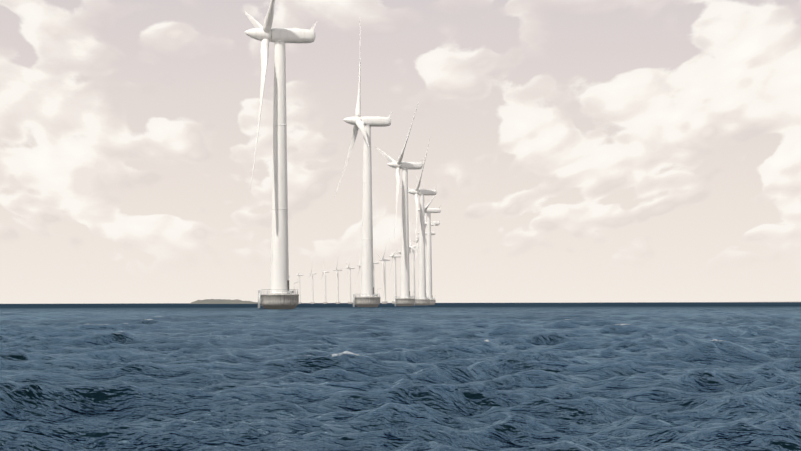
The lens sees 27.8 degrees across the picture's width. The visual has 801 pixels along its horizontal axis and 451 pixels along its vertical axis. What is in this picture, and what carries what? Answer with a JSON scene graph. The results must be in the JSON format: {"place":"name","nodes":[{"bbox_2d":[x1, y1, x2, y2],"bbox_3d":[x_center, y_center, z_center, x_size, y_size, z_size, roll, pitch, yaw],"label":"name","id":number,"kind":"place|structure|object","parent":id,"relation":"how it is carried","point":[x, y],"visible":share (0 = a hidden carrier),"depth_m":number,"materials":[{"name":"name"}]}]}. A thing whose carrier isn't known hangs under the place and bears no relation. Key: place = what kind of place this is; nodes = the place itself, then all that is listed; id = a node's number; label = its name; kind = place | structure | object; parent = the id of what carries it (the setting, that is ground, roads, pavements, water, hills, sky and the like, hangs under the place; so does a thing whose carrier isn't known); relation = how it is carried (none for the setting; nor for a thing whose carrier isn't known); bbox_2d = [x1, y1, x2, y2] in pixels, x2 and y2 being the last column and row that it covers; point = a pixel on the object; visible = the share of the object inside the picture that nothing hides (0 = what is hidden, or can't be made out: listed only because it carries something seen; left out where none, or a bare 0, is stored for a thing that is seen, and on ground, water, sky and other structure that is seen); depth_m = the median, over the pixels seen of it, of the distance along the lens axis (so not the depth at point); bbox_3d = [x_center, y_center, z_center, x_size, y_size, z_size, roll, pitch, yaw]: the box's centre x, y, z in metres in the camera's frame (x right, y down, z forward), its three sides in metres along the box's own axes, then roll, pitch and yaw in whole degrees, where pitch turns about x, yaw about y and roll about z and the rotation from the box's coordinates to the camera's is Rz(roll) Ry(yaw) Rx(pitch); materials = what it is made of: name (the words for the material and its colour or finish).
{"place":"outdoors","nodes":[
{"label":"outdoors","id":0,"kind":"place"},
{"bbox_2d":[189,299,260,303],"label":"island terrain","id":1,"kind":"structure","parent":0,"point":[220,301],"depth_m":4442.30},
{"bbox_2d":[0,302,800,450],"bbox_3d":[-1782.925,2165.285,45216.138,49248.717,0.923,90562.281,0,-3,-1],"label":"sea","id":2,"kind":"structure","parent":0,"point":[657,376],"depth_m":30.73,"materials":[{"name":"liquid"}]},
{"bbox_2d":[244,0,316,308],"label":"wind turbine","id":3,"kind":"object","parent":2,"relation":"in","point":[279,296],"visible":1,"depth_m":375.91,"materials":[{"name":"white paint"}]},
{"bbox_2d":[296,265,302,303],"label":"wind turbine","id":4,"kind":"object","parent":2,"relation":"in","point":[299,275],"visible":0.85,"depth_m":3610.13,"materials":[{"name":"white paint"}]},
{"bbox_2d":[309,258,316,303],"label":"wind turbine","id":5,"kind":"object","parent":2,"relation":"in","point":[311,274],"visible":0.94,"depth_m":3430.02,"materials":[{"name":"white paint"}]},
{"bbox_2d":[319,268,328,303],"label":"wind turbine","id":6,"kind":"object","parent":2,"relation":"in","point":[324,272],"visible":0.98,"depth_m":3251.25,"materials":[{"name":"white paint"}]},
{"bbox_2d":[332,255,341,303],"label":"wind turbine","id":7,"kind":"object","parent":2,"relation":"in","point":[337,276],"visible":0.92,"depth_m":3071.84,"materials":[{"name":"white paint"}]},
{"bbox_2d":[345,256,354,303],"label":"wind turbine","id":8,"kind":"object","parent":2,"relation":"in","point":[349,270],"visible":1,"depth_m":2892.80,"materials":[{"name":"white paint"}]},
{"bbox_2d":[335,41,391,306],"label":"wind turbine","id":9,"kind":"object","parent":2,"relation":"in","point":[367,297],"visible":0.94,"depth_m":556.35,"materials":[{"name":"white paint"}]},
{"bbox_2d":[373,261,378,294],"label":"wind turbine","id":10,"kind":"object","parent":2,"relation":"in","point":[374,274],"visible":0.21,"depth_m":2534.68,"materials":[{"name":"white paint"}]},
{"bbox_2d":[377,244,389,303],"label":"wind turbine","id":11,"kind":"object","parent":2,"relation":"in","point":[384,286],"visible":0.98,"depth_m":2353.91,"materials":[{"name":"white paint"}]},
{"bbox_2d":[388,239,400,303],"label":"wind turbine","id":12,"kind":"object","parent":2,"relation":"in","point":[395,288],"visible":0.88,"depth_m":2175.05,"materials":[{"name":"white paint"}]},
{"bbox_2d":[375,104,422,305],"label":"wind turbine","id":13,"kind":"object","parent":2,"relation":"in","point":[405,299],"visible":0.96,"depth_m":735.89,"materials":[{"name":"white paint"}]},
{"bbox_2d":[409,219,418,297],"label":"wind turbine","id":14,"kind":"object","parent":2,"relation":"in","point":[413,267],"visible":0.65,"depth_m":1815.55,"materials":[{"name":"white paint"}]},
{"bbox_2d":[412,223,418,272],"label":"wind turbine","id":15,"kind":"object","parent":2,"relation":"in","point":[417,240],"visible":0.17,"depth_m":1637.15,"materials":[{"name":"white paint"}]},
{"bbox_2d":[399,139,436,304],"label":"wind turbine","id":16,"kind":"object","parent":2,"relation":"in","point":[422,299],"visible":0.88,"depth_m":915.82,"materials":[{"name":"white paint"}]},
{"bbox_2d":[410,200,435,261],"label":"wind turbine","id":17,"kind":"object","parent":2,"relation":"in","point":[432,233],"visible":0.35,"depth_m":1457.28,"materials":[{"name":"white paint"}]},
{"bbox_2d":[414,177,440,304],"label":"wind turbine","id":18,"kind":"object","parent":2,"relation":"in","point":[428,211],"visible":0.73,"depth_m":1096.10,"materials":[{"name":"white paint"}]},
{"bbox_2d":[415,200,439,299],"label":"wind turbine","id":19,"kind":"object","parent":2,"relation":"in","point":[434,223],"visible":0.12,"depth_m":1278.44,"materials":[{"name":"white paint"}]},
{"bbox_2d":[0,0,800,303],"label":"sky","id":20,"kind":"structure","parent":0,"point":[579,151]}
]}

